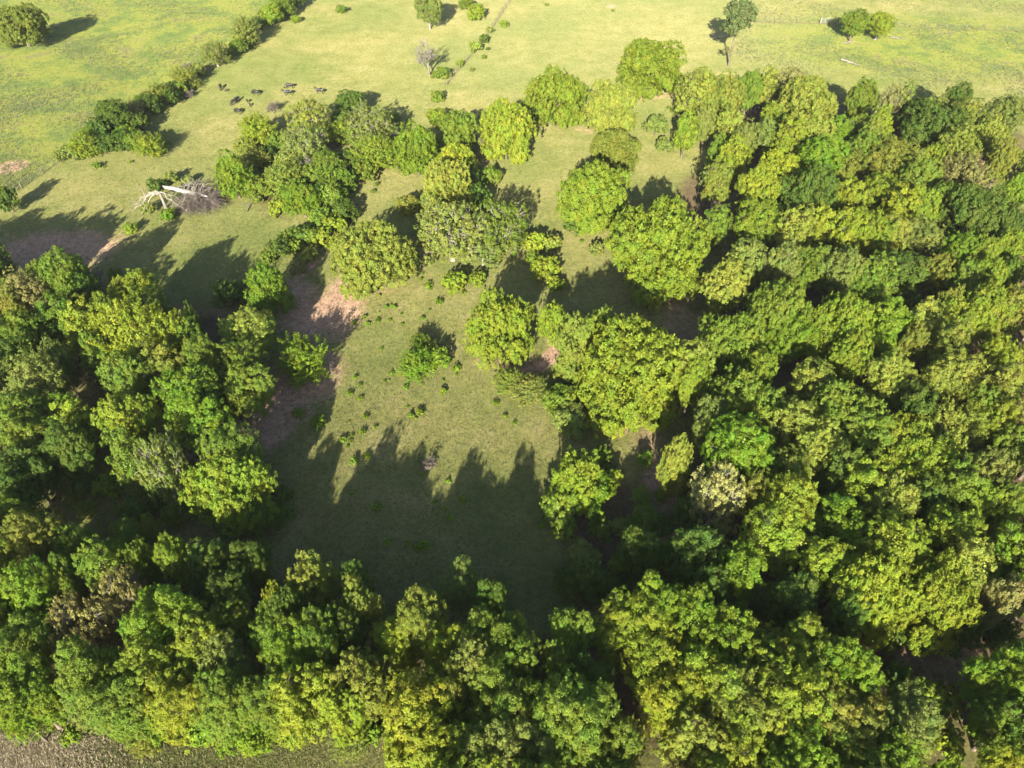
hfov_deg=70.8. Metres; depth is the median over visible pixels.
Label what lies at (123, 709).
tree
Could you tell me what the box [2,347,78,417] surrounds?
tree
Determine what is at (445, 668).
tree
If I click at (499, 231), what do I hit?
tree
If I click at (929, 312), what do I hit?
tree
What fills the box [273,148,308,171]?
tree
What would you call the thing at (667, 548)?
shrub
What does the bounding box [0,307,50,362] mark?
tree
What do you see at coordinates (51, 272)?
tree
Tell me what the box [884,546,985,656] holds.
tree
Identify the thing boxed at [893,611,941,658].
shrub
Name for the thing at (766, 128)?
tree
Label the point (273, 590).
tree
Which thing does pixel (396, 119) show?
shrub
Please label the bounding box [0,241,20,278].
tree
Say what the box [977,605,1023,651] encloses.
tree
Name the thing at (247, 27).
tree
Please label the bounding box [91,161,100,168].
weed
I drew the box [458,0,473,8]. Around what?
shrub
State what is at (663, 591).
tree
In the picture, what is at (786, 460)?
tree
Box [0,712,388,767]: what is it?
rough grass
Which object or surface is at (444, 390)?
weed
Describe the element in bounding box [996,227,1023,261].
tree
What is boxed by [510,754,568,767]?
tree
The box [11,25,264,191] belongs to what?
wire fence
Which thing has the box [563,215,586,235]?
shrub
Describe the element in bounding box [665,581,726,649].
tree
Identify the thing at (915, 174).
tree
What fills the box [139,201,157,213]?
shrub
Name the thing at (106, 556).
tree
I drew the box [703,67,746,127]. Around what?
tree
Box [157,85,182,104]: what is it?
shrub
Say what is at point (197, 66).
shrub
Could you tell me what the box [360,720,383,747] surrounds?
shrub
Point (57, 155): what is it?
shrub
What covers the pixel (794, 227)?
tree
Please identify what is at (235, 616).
tree
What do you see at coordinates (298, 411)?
shrub
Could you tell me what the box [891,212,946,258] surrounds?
tree
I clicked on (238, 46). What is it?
shrub
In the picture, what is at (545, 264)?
shrub
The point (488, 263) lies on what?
tree
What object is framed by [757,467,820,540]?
tree
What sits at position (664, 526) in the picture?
shrub
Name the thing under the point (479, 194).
tree
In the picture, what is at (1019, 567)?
tree
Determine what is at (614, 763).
tree
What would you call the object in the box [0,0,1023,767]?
ground
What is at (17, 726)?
tree
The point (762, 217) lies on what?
tree
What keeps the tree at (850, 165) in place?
on the ground at (362, 44)
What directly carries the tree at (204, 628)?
on the ground at (362, 44)
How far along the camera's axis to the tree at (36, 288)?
98.40 m
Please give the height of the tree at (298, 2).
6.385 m
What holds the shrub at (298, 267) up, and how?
on the ground at (362, 44)
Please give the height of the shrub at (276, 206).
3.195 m
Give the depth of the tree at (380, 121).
144.44 m
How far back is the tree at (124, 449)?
77.57 m
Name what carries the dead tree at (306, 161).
on the ground at (362, 44)
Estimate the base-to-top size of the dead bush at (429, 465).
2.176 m
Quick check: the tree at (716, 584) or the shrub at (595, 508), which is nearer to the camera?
the tree at (716, 584)
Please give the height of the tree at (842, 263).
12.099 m
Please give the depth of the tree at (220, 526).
75.79 m
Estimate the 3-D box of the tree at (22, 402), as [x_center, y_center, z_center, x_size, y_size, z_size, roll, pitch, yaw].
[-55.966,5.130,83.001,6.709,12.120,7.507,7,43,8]
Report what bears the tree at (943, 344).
on the ground at (362, 44)
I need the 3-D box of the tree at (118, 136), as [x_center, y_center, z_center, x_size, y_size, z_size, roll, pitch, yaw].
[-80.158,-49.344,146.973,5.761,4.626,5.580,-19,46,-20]
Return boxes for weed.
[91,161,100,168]
[339,436,347,442]
[349,456,358,465]
[364,452,370,459]
[369,501,383,512]
[383,537,391,545]
[413,543,424,551]
[416,408,424,415]
[422,539,431,550]
[423,281,432,287]
[434,297,442,304]
[440,388,447,393]
[447,513,453,520]
[452,364,460,372]
[458,496,465,501]
[538,521,545,528]
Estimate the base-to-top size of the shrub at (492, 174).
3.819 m
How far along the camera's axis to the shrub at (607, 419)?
88.23 m
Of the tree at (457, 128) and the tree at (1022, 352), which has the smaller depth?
the tree at (1022, 352)
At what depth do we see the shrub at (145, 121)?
153.60 m
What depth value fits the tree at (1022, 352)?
91.99 m
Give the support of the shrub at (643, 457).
on the ground at (362, 44)
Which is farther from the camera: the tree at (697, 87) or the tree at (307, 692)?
the tree at (697, 87)
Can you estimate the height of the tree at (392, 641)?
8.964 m
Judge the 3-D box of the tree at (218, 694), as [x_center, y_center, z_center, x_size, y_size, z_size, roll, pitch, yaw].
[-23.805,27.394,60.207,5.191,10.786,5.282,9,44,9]
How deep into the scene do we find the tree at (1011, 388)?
85.61 m
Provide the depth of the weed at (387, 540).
77.85 m
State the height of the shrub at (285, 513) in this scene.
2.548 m
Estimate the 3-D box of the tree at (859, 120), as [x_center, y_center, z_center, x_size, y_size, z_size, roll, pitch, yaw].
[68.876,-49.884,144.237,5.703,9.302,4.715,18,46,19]
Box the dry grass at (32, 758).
[0,729,183,767]
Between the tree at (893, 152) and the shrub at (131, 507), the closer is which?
the shrub at (131, 507)
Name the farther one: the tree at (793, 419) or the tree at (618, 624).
the tree at (793, 419)
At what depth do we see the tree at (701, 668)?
58.33 m
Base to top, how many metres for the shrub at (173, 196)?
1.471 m
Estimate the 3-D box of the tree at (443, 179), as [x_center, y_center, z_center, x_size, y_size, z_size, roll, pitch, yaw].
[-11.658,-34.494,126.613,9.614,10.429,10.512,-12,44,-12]
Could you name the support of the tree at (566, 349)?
on the ground at (362, 44)
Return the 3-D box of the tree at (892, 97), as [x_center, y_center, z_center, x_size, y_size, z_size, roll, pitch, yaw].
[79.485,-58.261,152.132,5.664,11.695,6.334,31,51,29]
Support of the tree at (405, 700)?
on the ground at (362, 44)
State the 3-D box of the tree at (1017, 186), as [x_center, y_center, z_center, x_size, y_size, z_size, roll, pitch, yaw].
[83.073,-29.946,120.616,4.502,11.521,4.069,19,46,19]
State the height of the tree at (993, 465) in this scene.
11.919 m
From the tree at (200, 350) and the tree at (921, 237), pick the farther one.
the tree at (921, 237)
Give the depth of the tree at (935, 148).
131.18 m
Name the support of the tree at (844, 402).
on the ground at (362, 44)
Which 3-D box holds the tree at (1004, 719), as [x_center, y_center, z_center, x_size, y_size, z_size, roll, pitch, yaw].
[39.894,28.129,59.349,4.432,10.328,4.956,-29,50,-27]
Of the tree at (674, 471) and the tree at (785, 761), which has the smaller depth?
the tree at (785, 761)
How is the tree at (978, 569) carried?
on the ground at (362, 44)
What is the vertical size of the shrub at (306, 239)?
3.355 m
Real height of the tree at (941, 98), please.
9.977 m
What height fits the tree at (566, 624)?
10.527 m
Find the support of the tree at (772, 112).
on the ground at (362, 44)
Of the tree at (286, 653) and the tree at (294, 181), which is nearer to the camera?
the tree at (286, 653)
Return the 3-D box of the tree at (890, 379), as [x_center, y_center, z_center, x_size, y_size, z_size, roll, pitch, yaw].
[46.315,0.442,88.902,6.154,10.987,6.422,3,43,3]
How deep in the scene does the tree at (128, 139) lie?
145.83 m
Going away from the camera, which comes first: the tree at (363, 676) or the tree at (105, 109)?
the tree at (363, 676)
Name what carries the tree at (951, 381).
on the ground at (362, 44)
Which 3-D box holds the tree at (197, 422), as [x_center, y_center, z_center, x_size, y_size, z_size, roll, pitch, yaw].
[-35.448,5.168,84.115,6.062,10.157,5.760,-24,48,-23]
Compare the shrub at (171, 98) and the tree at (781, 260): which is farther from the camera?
the shrub at (171, 98)
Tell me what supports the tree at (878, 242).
on the ground at (362, 44)
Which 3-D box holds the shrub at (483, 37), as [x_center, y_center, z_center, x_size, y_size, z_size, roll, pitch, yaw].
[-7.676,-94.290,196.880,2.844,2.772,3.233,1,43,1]
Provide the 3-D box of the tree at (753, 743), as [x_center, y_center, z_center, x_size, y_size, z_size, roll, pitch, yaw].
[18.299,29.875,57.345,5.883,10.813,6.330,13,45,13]
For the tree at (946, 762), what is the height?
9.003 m
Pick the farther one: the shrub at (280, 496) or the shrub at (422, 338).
the shrub at (422, 338)
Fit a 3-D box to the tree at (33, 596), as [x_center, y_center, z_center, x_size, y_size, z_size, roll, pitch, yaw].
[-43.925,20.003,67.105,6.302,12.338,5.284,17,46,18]
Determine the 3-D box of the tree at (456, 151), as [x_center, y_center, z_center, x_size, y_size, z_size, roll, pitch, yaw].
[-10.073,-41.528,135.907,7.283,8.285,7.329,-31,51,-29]
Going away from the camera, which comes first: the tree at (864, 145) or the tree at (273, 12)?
the tree at (864, 145)
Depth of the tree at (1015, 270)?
104.09 m
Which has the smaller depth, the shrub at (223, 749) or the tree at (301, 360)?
the shrub at (223, 749)
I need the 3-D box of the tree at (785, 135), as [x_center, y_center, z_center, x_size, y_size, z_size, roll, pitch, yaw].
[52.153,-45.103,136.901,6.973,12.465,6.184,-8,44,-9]
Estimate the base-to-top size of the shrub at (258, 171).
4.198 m
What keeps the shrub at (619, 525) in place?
on the ground at (362, 44)
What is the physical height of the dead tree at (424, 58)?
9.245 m
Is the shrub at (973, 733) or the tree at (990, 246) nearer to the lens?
the shrub at (973, 733)
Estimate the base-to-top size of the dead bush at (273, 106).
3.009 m
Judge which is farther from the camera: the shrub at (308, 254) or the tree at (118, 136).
the tree at (118, 136)
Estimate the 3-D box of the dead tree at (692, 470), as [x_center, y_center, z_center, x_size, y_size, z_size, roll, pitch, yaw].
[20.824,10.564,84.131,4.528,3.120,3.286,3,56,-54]
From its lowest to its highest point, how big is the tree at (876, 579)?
12.233 m
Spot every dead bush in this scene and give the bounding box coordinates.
[184,90,193,98]
[266,100,278,112]
[420,454,437,471]
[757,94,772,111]
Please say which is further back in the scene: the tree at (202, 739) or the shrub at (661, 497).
the shrub at (661, 497)
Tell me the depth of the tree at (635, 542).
71.77 m
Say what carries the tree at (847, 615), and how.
on the ground at (362, 44)
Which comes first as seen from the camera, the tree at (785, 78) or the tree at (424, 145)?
the tree at (424, 145)
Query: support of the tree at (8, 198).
on the ground at (362, 44)
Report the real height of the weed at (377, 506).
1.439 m
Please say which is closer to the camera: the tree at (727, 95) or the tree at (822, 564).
the tree at (822, 564)
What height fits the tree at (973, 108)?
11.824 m
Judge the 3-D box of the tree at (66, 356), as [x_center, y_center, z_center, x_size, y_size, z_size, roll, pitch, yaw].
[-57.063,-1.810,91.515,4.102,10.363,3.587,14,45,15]
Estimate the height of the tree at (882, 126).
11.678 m
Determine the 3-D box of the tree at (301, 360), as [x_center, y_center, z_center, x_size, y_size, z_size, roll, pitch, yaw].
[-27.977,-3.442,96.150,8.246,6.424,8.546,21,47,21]
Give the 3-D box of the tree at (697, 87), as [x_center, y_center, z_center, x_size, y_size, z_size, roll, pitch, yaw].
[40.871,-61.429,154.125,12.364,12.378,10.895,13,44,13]
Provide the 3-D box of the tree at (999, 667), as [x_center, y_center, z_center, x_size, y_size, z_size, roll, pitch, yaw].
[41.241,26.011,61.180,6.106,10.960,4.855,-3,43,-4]
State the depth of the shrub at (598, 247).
119.63 m
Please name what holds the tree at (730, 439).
on the ground at (362, 44)
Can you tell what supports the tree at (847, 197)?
on the ground at (362, 44)
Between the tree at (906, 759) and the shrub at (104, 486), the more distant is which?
the shrub at (104, 486)
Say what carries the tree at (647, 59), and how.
on the ground at (362, 44)
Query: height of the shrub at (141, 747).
3.212 m
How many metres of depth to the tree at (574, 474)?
77.89 m
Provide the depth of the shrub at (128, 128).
148.63 m
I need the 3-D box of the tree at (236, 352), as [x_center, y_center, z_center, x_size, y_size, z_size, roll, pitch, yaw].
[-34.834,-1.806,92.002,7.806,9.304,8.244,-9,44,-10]
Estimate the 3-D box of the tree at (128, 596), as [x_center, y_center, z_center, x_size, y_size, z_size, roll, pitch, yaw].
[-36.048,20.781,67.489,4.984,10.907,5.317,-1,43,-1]
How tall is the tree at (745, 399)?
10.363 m
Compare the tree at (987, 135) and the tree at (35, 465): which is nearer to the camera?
the tree at (35, 465)
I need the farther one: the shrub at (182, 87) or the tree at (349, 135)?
the shrub at (182, 87)
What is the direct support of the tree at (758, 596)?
on the ground at (362, 44)
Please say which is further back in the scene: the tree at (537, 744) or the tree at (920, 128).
the tree at (920, 128)
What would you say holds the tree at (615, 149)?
on the ground at (362, 44)
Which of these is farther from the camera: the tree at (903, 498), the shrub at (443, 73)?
the shrub at (443, 73)
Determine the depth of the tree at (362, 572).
66.50 m
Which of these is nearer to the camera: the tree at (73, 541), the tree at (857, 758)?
the tree at (857, 758)
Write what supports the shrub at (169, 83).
on the ground at (362, 44)
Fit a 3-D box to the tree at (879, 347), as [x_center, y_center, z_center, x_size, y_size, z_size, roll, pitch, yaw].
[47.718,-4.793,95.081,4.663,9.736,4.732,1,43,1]
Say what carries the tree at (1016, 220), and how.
on the ground at (362, 44)
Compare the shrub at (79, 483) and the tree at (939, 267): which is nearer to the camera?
the shrub at (79, 483)
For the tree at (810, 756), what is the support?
on the ground at (362, 44)
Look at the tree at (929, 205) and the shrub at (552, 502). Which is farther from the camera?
the tree at (929, 205)
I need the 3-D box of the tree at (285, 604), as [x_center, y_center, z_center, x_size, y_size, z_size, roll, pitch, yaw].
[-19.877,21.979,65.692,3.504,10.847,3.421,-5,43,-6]
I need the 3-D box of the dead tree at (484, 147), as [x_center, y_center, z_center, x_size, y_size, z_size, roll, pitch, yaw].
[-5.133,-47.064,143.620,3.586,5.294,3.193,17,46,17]
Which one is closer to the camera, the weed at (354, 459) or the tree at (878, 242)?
the weed at (354, 459)
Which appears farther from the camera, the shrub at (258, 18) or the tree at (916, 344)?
the shrub at (258, 18)
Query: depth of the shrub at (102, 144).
145.01 m
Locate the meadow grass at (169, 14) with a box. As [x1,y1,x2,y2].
[0,0,1023,189]
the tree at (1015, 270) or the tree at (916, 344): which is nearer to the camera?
the tree at (916, 344)
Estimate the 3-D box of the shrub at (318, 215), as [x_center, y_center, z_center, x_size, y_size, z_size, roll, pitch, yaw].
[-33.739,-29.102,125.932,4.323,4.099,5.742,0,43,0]
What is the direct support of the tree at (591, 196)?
on the ground at (362, 44)
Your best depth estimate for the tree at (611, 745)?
54.23 m
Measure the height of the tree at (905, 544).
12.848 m
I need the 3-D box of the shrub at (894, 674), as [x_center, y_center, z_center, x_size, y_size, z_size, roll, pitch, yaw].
[35.208,27.163,65.039,3.833,4.441,3.751,-25,49,-24]
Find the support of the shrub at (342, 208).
on the ground at (362, 44)
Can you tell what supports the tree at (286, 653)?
on the ground at (362, 44)
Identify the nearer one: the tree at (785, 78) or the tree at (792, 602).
the tree at (792, 602)
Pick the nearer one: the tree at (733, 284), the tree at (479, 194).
the tree at (733, 284)
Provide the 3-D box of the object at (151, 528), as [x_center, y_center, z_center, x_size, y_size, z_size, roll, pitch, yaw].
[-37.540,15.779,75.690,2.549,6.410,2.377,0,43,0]
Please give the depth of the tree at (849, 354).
90.06 m
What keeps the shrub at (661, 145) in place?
on the ground at (362, 44)
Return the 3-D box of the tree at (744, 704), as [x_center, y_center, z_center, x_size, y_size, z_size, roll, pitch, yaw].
[18.885,27.493,59.850,7.531,11.011,7.537,7,44,8]
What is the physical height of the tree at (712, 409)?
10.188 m
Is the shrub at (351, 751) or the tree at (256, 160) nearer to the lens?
the shrub at (351, 751)
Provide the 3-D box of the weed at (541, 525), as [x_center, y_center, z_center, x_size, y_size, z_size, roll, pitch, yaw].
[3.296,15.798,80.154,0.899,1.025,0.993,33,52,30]
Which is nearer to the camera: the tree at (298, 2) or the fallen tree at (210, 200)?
the fallen tree at (210, 200)
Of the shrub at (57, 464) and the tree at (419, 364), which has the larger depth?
the tree at (419, 364)
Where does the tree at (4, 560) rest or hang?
on the ground at (362, 44)
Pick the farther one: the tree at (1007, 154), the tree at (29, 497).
the tree at (1007, 154)
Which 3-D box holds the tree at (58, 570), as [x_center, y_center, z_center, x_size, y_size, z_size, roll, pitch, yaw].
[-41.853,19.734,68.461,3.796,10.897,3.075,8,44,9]
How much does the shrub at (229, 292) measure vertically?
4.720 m
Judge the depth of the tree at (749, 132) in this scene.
136.56 m
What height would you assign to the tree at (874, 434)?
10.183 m
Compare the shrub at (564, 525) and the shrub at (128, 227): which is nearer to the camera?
the shrub at (564, 525)
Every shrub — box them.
[45,461,67,490]
[51,149,69,162]
[57,469,95,503]
[58,724,85,747]
[60,142,82,160]
[72,496,99,517]
[76,125,99,138]
[90,469,123,499]
[92,133,119,152]
[106,267,123,290]
[112,492,153,527]
[115,124,137,135]
[121,222,138,234]
[125,731,162,761]
[128,112,152,130]
[131,91,146,111]
[137,486,165,515]
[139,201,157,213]
[146,177,167,190]
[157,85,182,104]
[157,138,170,147]
[159,207,176,220]
[159,497,196,529]
[162,169,179,184]
[163,479,194,503]
[165,80,177,91]
[169,193,178,200]
[171,79,187,95]
[179,174,195,186]
[188,62,206,77]
[208,278,248,307]
[214,734,235,759]
[222,47,235,57]
[227,38,248,53]
[232,31,251,45]
[232,135,258,155]
[234,282,251,300]
[241,165,261,188]
[241,511,275,540]
[251,16,266,28]
[254,145,278,166]
[258,248,275,264]
[263,236,291,261]
[266,484,294,506]
[268,198,285,218]
[268,501,296,530]
[276,228,299,244]
[285,238,303,255]
[289,224,312,243]
[289,260,307,275]
[290,15,300,23]
[291,406,307,419]
[299,244,319,262]
[304,227,325,246]
[307,204,330,227]
[308,226,335,248]
[309,414,326,430]
[321,214,347,233]
[326,722,370,766]
[331,108,352,126]
[332,196,360,220]
[335,4,347,13]
[338,148,363,169]
[350,158,378,181]
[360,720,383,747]
[386,112,399,124]
[392,194,422,215]
[407,332,436,350]
[425,107,447,126]
[426,345,451,372]
[430,90,444,102]
[433,65,451,79]
[441,270,467,294]
[455,59,463,66]
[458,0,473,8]
[468,271,485,287]
[469,41,482,52]
[479,34,488,42]
[480,163,502,183]
[486,26,494,32]
[488,365,528,396]
[499,19,508,26]
[504,372,550,406]
[519,231,546,253]
[524,250,542,262]
[528,255,562,283]
[539,383,576,419]
[539,482,575,526]
[542,234,561,253]
[547,275,567,292]
[549,401,586,440]
[554,513,577,541]
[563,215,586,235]
[565,537,602,570]
[575,494,605,524]
[587,516,611,542]
[588,241,604,256]
[590,443,613,467]
[597,405,627,439]
[601,468,623,495]
[601,569,631,601]
[610,516,627,537]
[626,503,661,530]
[630,484,651,505]
[637,450,652,468]
[642,113,668,135]
[650,512,673,537]
[652,489,670,504]
[655,136,674,151]
[659,536,681,569]
[666,484,686,494]
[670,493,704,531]
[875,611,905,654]
[876,659,925,699]
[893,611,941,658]
[920,678,961,722]
[923,723,965,761]
[962,721,993,755]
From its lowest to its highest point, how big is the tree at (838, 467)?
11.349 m
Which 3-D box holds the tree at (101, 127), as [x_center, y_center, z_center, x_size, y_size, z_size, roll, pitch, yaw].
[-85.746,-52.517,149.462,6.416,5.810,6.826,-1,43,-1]
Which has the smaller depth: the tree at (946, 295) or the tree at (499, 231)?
the tree at (946, 295)
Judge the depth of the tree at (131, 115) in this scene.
152.67 m
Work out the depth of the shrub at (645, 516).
78.48 m
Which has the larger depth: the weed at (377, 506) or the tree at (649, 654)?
the weed at (377, 506)
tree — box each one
[0,1,53,47]
[0,185,20,212]
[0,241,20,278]
[0,258,23,290]
[0,264,51,335]
[0,286,37,342]
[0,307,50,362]
[0,337,42,393]
[0,386,52,450]
[0,411,60,477]
[0,440,61,504]
[0,461,50,517]
[0,494,43,531]
[0,508,68,567]
[0,524,22,588]
[0,554,67,625]
[0,587,15,625]
[0,607,65,677]
[0,642,32,691]
[0,649,68,740]
[0,683,47,746]
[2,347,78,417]
[24,258,49,301]
[32,289,86,358]
[33,245,89,312]
[36,335,81,396]
[37,417,102,478]
[38,551,92,609]
[39,588,117,665]
[43,390,106,451]
[49,633,128,715]
[51,520,97,580]
[53,265,102,311]
[57,683,111,735]
[58,292,108,362]
[65,128,102,158]
[70,533,138,601]
[74,668,161,748]
[76,290,172,357]
[77,328,112,384]
[83,290,122,348]
[84,115,114,138]
[88,387,162,450]
[88,564,149,641]
[89,265,105,288]
[93,97,137,132]
[95,348,157,413]
[99,425,151,492]
[100,634,199,716]
[105,128,133,150]
[105,267,170,312]
[107,516,149,556]
[112,111,140,129]
[116,582,208,655]
[119,99,150,119]
[120,302,188,372]
[121,534,166,587]
[123,129,148,151]
[127,424,192,506]
[129,132,167,157]
[135,339,179,396]
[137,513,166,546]
[138,91,164,114]
[139,285,179,335]
[141,662,210,747]
[142,709,184,747]
[145,79,172,107]
[146,360,224,446]
[151,530,195,592]
[151,601,228,685]
[163,177,231,219]
[167,64,200,88]
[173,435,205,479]
[174,315,205,350]
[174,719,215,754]
[178,448,280,537]
[179,332,223,394]
[180,392,234,451]
[181,299,204,333]
[181,536,232,608]
[189,664,252,747]
[192,711,216,747]
[195,420,264,485]
[195,628,265,692]
[198,483,265,541]
[198,560,256,625]
[199,40,232,66]
[210,589,261,654]
[211,336,270,385]
[213,147,254,199]
[215,358,278,417]
[217,305,276,356]
[228,14,261,46]
[229,537,276,593]
[230,660,299,741]
[233,716,277,758]
[235,111,282,146]
[236,143,273,177]
[243,260,297,319]
[243,598,289,663]
[245,174,274,202]
[256,612,329,697]
[259,0,284,24]
[260,579,283,611]
[261,647,343,750]
[262,156,308,197]
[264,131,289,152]
[267,584,308,629]
[269,0,297,16]
[269,709,314,751]
[271,332,337,390]
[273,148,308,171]
[274,176,306,204]
[279,122,332,165]
[281,183,323,216]
[282,548,342,618]
[284,95,332,138]
[293,0,305,8]
[294,601,346,678]
[295,162,327,185]
[297,154,312,172]
[304,141,329,162]
[311,149,346,178]
[313,178,349,208]
[320,684,372,749]
[322,120,347,144]
[322,600,370,656]
[324,165,357,191]
[328,218,418,300]
[328,640,398,727]
[334,88,366,115]
[335,573,386,640]
[338,98,398,145]
[339,558,375,603]
[344,124,371,147]
[346,133,399,171]
[368,612,424,678]
[381,665,464,759]
[383,704,479,767]
[393,119,440,176]
[393,581,449,655]
[394,342,438,385]
[411,195,495,265]
[413,0,443,28]
[413,38,436,75]
[419,617,470,676]
[420,157,474,214]
[420,745,503,767]
[423,656,472,722]
[435,108,479,153]
[437,142,479,174]
[437,553,484,616]
[449,633,490,706]
[457,161,484,188]
[457,717,525,767]
[460,285,535,372]
[462,603,528,666]
[464,652,546,750]
[465,181,492,209]
[465,236,504,270]
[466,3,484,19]
[471,197,528,260]
[475,578,508,618]
[477,97,539,164]
[478,138,491,156]
[491,630,541,690]
[507,713,568,767]
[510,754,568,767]
[521,63,589,128]
[527,662,621,767]
[535,299,567,346]
[538,636,582,695]
[548,605,595,660]
[550,445,601,513]
[551,310,595,385]
[554,159,632,237]
[564,553,611,605]
[566,304,616,369]
[566,713,642,767]
[570,649,616,704]
[572,313,685,440]
[577,77,638,136]
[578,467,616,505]
[584,746,628,767]
[585,585,662,674]
[589,128,642,177]
[603,194,712,311]
[610,712,652,767]
[615,37,687,100]
[615,523,665,581]
[617,599,697,697]
[633,663,707,751]
[634,568,684,636]
[651,705,730,767]
[655,432,693,498]
[656,349,686,400]
[664,519,727,593]
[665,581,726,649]
[666,634,741,721]
[669,336,716,403]
[672,110,700,157]
[674,65,725,115]
[676,355,711,416]
[684,459,754,542]
[686,745,745,767]
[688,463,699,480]
[690,310,767,378]
[690,394,728,455]
[690,562,729,608]
[693,105,717,150]
[695,600,772,688]
[696,252,753,319]
[696,410,781,492]
[697,363,790,445]
[698,159,734,209]
[699,203,732,252]
[700,652,793,753]
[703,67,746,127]
[704,132,726,169]
[708,105,744,150]
[709,709,778,767]
[711,539,767,613]
[713,133,753,185]
[719,0,758,65]
[728,237,767,295]
[730,619,811,691]
[731,117,761,161]
[731,196,783,248]
[733,467,775,527]
[734,160,782,211]
[738,68,763,115]
[738,497,824,582]
[742,277,812,356]
[743,580,784,629]
[744,346,779,399]
[746,655,843,747]
[750,115,779,163]
[752,237,804,286]
[753,63,780,112]
[756,101,781,130]
[756,147,800,190]
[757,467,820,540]
[757,718,843,767]
[758,743,837,767]
[762,566,824,636]
[763,443,814,500]
[765,74,838,127]
[765,113,811,156]
[765,395,823,465]
[766,309,821,367]
[770,203,818,255]
[773,66,805,98]
[776,162,839,228]
[780,104,836,156]
[781,609,853,681]
[786,356,836,412]
[788,242,833,302]
[788,415,852,486]
[794,131,852,180]
[794,535,855,602]
[796,378,889,448]
[798,675,896,756]
[800,200,837,250]
[802,491,874,559]
[804,290,879,373]
[811,441,866,508]
[812,244,870,308]
[817,635,884,702]
[817,715,890,767]
[820,584,872,642]
[822,546,923,652]
[823,328,874,385]
[825,114,854,149]
[825,449,896,518]
[827,760,891,767]
[828,173,868,223]
[829,205,874,255]
[832,146,867,191]
[839,7,869,40]
[842,123,882,178]
[842,249,899,310]
[842,407,901,468]
[844,75,878,117]
[846,112,872,141]
[848,509,933,597]
[852,206,898,258]
[857,115,886,144]
[858,169,902,214]
[859,135,926,181]
[860,346,920,408]
[861,469,921,545]
[862,678,947,767]
[862,726,927,767]
[864,314,897,372]
[866,11,897,39]
[866,294,915,357]
[869,414,936,482]
[871,78,905,126]
[871,103,894,144]
[871,211,912,260]
[877,246,930,308]
[878,180,923,225]
[884,410,914,452]
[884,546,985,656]
[889,149,943,196]
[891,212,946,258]
[892,79,917,131]
[895,382,940,428]
[896,320,935,366]
[897,100,976,151]
[897,433,962,494]
[898,295,953,356]
[899,96,942,126]
[903,471,949,528]
[905,182,941,226]
[909,394,991,471]
[912,249,960,302]
[917,347,991,409]
[917,500,989,557]
[918,311,977,377]
[920,141,948,167]
[921,451,984,518]
[926,93,950,110]
[928,753,963,767]
[931,149,996,190]
[932,121,983,181]
[932,180,1015,253]
[932,533,1004,600]
[933,179,958,217]
[934,255,982,298]
[935,283,965,331]
[935,611,987,659]
[936,288,994,350]
[939,229,982,267]
[942,80,973,110]
[950,96,985,130]
[952,476,1010,521]
[955,642,1023,710]
[959,383,1000,435]
[959,445,1021,504]
[960,232,1005,272]
[961,685,1023,758]
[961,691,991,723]
[963,278,1019,348]
[966,253,1008,291]
[967,113,1011,164]
[968,394,1023,453]
[973,572,1023,633]
[974,331,1022,382]
[974,360,1023,413]
[974,519,1023,584]
[975,92,1023,139]
[975,741,1023,767]
[977,422,1023,473]
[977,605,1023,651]
[979,282,1023,344]
[980,479,1023,536]
[982,130,1023,191]
[991,713,1023,764]
[995,172,1023,216]
[996,203,1023,235]
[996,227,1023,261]
[997,255,1023,295]
[997,481,1023,545]
[1001,553,1023,619]
[1004,637,1023,694]
[1012,151,1023,180]
[1013,420,1023,479]
[1016,341,1023,374]
[1017,285,1023,340]
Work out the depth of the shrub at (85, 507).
80.21 m
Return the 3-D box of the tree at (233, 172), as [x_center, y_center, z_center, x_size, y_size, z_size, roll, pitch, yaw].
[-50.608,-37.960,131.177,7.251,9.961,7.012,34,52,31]
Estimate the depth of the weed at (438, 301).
109.96 m
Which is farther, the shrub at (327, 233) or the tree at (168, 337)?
the shrub at (327, 233)
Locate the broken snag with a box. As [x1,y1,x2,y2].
[127,188,186,217]
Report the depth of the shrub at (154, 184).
134.66 m
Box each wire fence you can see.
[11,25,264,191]
[446,0,509,81]
[830,19,1007,28]
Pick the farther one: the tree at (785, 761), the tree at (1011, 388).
the tree at (1011, 388)
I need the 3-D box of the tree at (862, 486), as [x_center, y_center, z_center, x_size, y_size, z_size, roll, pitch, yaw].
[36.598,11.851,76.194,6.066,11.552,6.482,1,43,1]
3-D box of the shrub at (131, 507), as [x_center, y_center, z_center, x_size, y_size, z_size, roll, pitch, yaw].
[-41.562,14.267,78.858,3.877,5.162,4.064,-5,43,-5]
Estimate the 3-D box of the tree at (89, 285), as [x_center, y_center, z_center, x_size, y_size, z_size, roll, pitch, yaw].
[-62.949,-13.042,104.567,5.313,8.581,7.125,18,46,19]
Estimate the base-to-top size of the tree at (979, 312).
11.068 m
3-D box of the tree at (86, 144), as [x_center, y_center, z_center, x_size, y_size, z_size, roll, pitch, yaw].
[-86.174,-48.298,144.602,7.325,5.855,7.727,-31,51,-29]
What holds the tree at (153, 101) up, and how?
on the ground at (362, 44)
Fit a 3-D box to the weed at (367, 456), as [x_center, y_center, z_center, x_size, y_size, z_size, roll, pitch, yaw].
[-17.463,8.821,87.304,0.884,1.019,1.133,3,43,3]
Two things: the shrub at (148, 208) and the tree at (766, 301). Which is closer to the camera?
the tree at (766, 301)
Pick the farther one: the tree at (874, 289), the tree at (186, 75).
the tree at (186, 75)
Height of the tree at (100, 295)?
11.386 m

